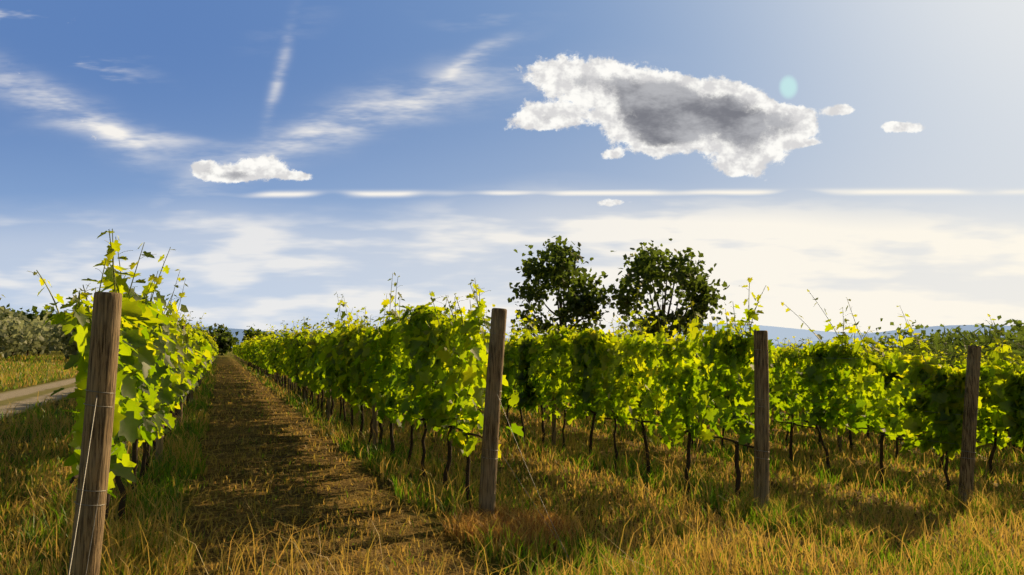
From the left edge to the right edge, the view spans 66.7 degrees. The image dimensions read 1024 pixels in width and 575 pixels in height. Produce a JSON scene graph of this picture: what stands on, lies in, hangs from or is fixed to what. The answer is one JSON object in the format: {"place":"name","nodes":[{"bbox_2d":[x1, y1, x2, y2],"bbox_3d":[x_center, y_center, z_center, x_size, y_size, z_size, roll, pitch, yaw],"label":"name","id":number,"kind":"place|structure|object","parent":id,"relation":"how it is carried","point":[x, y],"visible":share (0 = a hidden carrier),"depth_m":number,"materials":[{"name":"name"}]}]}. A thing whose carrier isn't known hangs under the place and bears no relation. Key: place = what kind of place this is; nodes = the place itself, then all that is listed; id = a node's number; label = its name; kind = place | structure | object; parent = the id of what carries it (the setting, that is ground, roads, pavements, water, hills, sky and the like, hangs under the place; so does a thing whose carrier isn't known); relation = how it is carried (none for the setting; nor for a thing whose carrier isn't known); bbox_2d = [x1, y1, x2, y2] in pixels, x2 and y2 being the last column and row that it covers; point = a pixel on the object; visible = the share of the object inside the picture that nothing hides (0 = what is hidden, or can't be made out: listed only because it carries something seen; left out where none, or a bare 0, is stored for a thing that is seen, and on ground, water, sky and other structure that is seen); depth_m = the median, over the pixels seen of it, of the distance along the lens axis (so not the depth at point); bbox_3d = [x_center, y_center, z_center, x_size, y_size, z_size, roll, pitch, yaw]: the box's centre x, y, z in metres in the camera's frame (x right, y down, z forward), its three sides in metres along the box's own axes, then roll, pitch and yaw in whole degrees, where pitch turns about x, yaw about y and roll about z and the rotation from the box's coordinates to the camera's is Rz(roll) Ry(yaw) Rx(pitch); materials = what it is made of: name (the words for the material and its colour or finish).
{"place":"outdoors","nodes":[
{"label":"outdoors","id":0,"kind":"place"},
{"bbox_2d":[0,377,76,419],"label":"track road","id":1,"kind":"structure","parent":0,"point":[30,395],"depth_m":21.40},
{"bbox_2d":[192,326,809,347],"bbox_3d":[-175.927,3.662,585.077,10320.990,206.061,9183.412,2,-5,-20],"label":"hills","id":2,"kind":"structure","parent":0,"point":[240,335],"depth_m":4897.24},
{"bbox_2d":[0,348,1023,574],"bbox_3d":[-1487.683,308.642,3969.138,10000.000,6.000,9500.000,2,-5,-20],"label":"ground","id":3,"kind":"structure","parent":0,"point":[230,359],"depth_m":8.71,"materials":[{"name":"brown soil"}]},
{"bbox_2d":[4,303,27,317],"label":"tree","id":4,"kind":"object","parent":3,"relation":"on","point":[12,310],"visible":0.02,"depth_m":155.51,"materials":[{"name":"green plant"}]},
{"bbox_2d":[0,295,32,358],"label":"olive tree","id":5,"kind":"object","parent":3,"relation":"on","point":[11,334],"visible":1,"depth_m":54.54,"materials":[{"name":"green plant"}]},
{"bbox_2d":[4,312,48,355],"bbox_3d":[-39.445,3.935,61.612,4.792,4.173,4.667,2,-5,-20],"label":"olive tree","id":6,"kind":"object","parent":3,"relation":"on","point":[32,343],"visible":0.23,"depth_m":62.12,"materials":[{"name":"green plant"}]},
{"bbox_2d":[9,304,57,324],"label":"tree","id":7,"kind":"object","parent":3,"relation":"on","point":[42,314],"visible":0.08,"depth_m":144.61,"materials":[{"name":"green plant"}]},
{"bbox_2d":[10,316,58,355],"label":"olive tree","id":8,"kind":"object","parent":3,"relation":"on","point":[41,329],"visible":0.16,"depth_m":67.90,"materials":[{"name":"green plant"}]},
{"bbox_2d":[20,317,66,355],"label":"olive tree","id":9,"kind":"object","parent":3,"relation":"on","point":[39,352],"visible":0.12,"depth_m":73.15,"materials":[{"name":"green plant"}]},
{"bbox_2d":[30,312,64,354],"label":"olive tree","id":10,"kind":"object","parent":3,"relation":"on","point":[47,324],"visible":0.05,"depth_m":79.52,"materials":[{"name":"green plant"}]},
{"bbox_2d":[46,310,77,358],"bbox_3d":[-30.630,3.584,55.814,5.157,3.856,4.178,2,-5,-20],"label":"olive tree","id":11,"kind":"object","parent":3,"relation":"on","point":[65,339],"visible":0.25,"depth_m":54.81,"materials":[{"name":"green plant"}]},
{"bbox_2d":[68,292,121,574],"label":"end post","id":12,"kind":"object","parent":3,"relation":"on","point":[104,345],"visible":0.97,"depth_m":4.49,"materials":[{"name":"brown wood"}]},
{"bbox_2d":[155,315,214,462],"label":"posts","id":13,"kind":"object","parent":3,"relation":"on","point":[159,446],"visible":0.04,"depth_m":9.84,"materials":[{"name":"brown wood"}]},
{"bbox_2d":[202,323,239,355],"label":"tree","id":14,"kind":"object","parent":3,"relation":"on","point":[225,340],"visible":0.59,"depth_m":155.51,"materials":[{"name":"green plant"}]},
{"bbox_2d":[205,324,281,373],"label":"vine leaves","id":15,"kind":"object","parent":3,"relation":"on","point":[255,351],"visible":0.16,"depth_m":48.32,"materials":[{"name":"green plant"}]},
{"bbox_2d":[242,325,276,342],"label":"tree","id":16,"kind":"object","parent":3,"relation":"on","point":[251,333],"visible":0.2,"depth_m":180.14,"materials":[{"name":"green plant"}]},
{"bbox_2d":[235,334,377,449],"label":"posts","id":17,"kind":"object","parent":3,"relation":"on","point":[374,422],"visible":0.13,"depth_m":12.78,"materials":[{"name":"brown wood"}]},
{"bbox_2d":[478,308,506,517],"bbox_3d":[-0.190,1.374,7.477,0.279,2.355,0.167,0,-4,5],"label":"end post","id":18,"kind":"object","parent":3,"relation":"on","point":[488,470],"visible":0.85,"depth_m":7.43,"materials":[{"name":"brown wood"}]},
{"bbox_2d":[0,354,1023,574],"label":"grass","id":19,"kind":"structure","parent":3,"relation":"on","point":[503,527],"depth_m":8.21,"materials":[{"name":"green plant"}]},
{"bbox_2d":[33,230,1023,498],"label":"vine leaves","id":20,"kind":"object","parent":3,"relation":"on","point":[409,364],"visible":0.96,"depth_m":10.02,"materials":[{"name":"green plant"}]},
{"bbox_2d":[29,229,1019,370],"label":"vine shoots","id":21,"kind":"object","parent":20,"relation":"attached to","point":[115,291],"visible":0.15,"depth_m":10.42,"materials":[{"name":"green plant"}]},
{"bbox_2d":[68,332,1007,574],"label":"trellis wires","id":22,"kind":"object","parent":3,"relation":"on","point":[82,490],"visible":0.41,"depth_m":6.54,"materials":[{"name":"silver metal"}]},
{"bbox_2d":[70,362,1014,545],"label":"vine trunks","id":23,"kind":"object","parent":3,"relation":"on","point":[144,463],"visible":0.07,"depth_m":11.03,"materials":[{"name":"brown wood"}]},
{"bbox_2d":[551,339,556,450],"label":"posts","id":24,"kind":"object","parent":3,"relation":"on","point":[553,437],"visible":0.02,"depth_m":13.84,"materials":[{"name":"brown wood"}]},
{"bbox_2d":[507,235,614,336],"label":"tree","id":25,"kind":"object","parent":3,"relation":"on","point":[583,301],"visible":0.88,"depth_m":82.93,"materials":[{"name":"green plant"}]},
{"bbox_2d":[168,277,1023,449],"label":"vine leaves","id":26,"kind":"object","parent":3,"relation":"on","point":[310,361],"visible":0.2,"depth_m":15.52,"materials":[{"name":"green plant"}]},
{"bbox_2d":[570,346,700,451],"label":"posts","id":27,"kind":"object","parent":3,"relation":"on","point":[696,356],"depth_m":14.89,"materials":[{"name":"brown wood"}]},
{"bbox_2d":[606,238,729,340],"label":"tree","id":28,"kind":"object","parent":3,"relation":"on","point":[644,263],"visible":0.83,"depth_m":83.12,"materials":[{"name":"green plant"}]},
{"bbox_2d":[753,330,768,515],"bbox_3d":[2.743,1.635,8.572,0.180,2.320,0.188,2,-5,-20],"label":"end post","id":29,"kind":"object","parent":3,"relation":"on","point":[761,414],"visible":0.86,"depth_m":8.53,"materials":[{"name":"brown wood"}]},
{"bbox_2d":[837,429,841,451],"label":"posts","id":30,"kind":"object","parent":3,"relation":"on","point":[839,441],"depth_m":16.04,"materials":[{"name":"brown wood"}]},
{"bbox_2d":[840,318,954,357],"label":"bush","id":31,"kind":"object","parent":3,"relation":"on","point":[883,342],"visible":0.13,"depth_m":80.98,"materials":[{"name":"green plant"}]},
{"bbox_2d":[925,324,978,352],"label":"bush","id":32,"kind":"object","parent":3,"relation":"on","point":[942,334],"visible":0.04,"depth_m":93.50,"materials":[{"name":"green plant"}]},
{"bbox_2d":[885,319,1023,368],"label":"grapevines","id":33,"kind":"object","parent":3,"relation":"on","point":[989,339],"visible":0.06,"depth_m":22.62,"materials":[{"name":"green plant"}]},
{"bbox_2d":[903,329,1023,441],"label":"grapevines","id":34,"kind":"object","parent":3,"relation":"on","point":[982,361],"visible":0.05,"depth_m":21.90,"materials":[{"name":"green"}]},
{"bbox_2d":[958,345,980,509],"bbox_3d":[5.658,1.871,9.617,0.363,2.308,0.164,0,-4,2],"label":"end post","id":35,"kind":"object","parent":3,"relation":"on","point":[968,441],"visible":0.88,"depth_m":9.58,"materials":[{"name":"brown wood"}]},
{"bbox_2d":[933,324,1009,356],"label":"bush","id":36,"kind":"object","parent":3,"relation":"on","point":[967,331],"visible":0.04,"depth_m":87.06,"materials":[{"name":"green plant"}]},
{"bbox_2d":[956,320,1022,351],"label":"bush","id":37,"kind":"object","parent":3,"relation":"on","point":[993,333],"visible":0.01,"depth_m":56.62,"materials":[{"name":"green plant"}]},
{"bbox_2d":[962,315,1023,353],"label":"bush","id":38,"kind":"object","parent":3,"relation":"on","point":[1013,330],"visible":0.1,"depth_m":42.89,"materials":[{"name":"green plant"}]},
{"bbox_2d":[980,319,1023,344],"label":"bush","id":39,"kind":"object","parent":3,"relation":"on","point":[1012,320],"visible":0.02,"depth_m":54.75,"materials":[{"name":"green plant"}]},
{"bbox_2d":[989,320,1023,359],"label":"bush","id":40,"kind":"object","parent":3,"relation":"on","point":[1019,336],"visible":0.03,"depth_m":39.48,"materials":[{"name":"green plant"}]},
{"bbox_2d":[0,0,1023,337],"label":"sky","id":41,"kind":"structure","parent":0,"point":[290,156],"materials":[{"name":"blue"}]},
{"bbox_2d":[605,324,875,343],"bbox_3d":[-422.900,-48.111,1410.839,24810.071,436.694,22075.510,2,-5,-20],"label":"hills","id":42,"kind":"structure","parent":0,"point":[782,333],"depth_m":11759.84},
{"bbox_2d":[506,325,1017,346],"bbox_3d":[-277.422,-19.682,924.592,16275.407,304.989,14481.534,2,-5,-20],"label":"hills","id":43,"kind":"structure","parent":0,"point":[971,328],"depth_m":7246.15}
]}

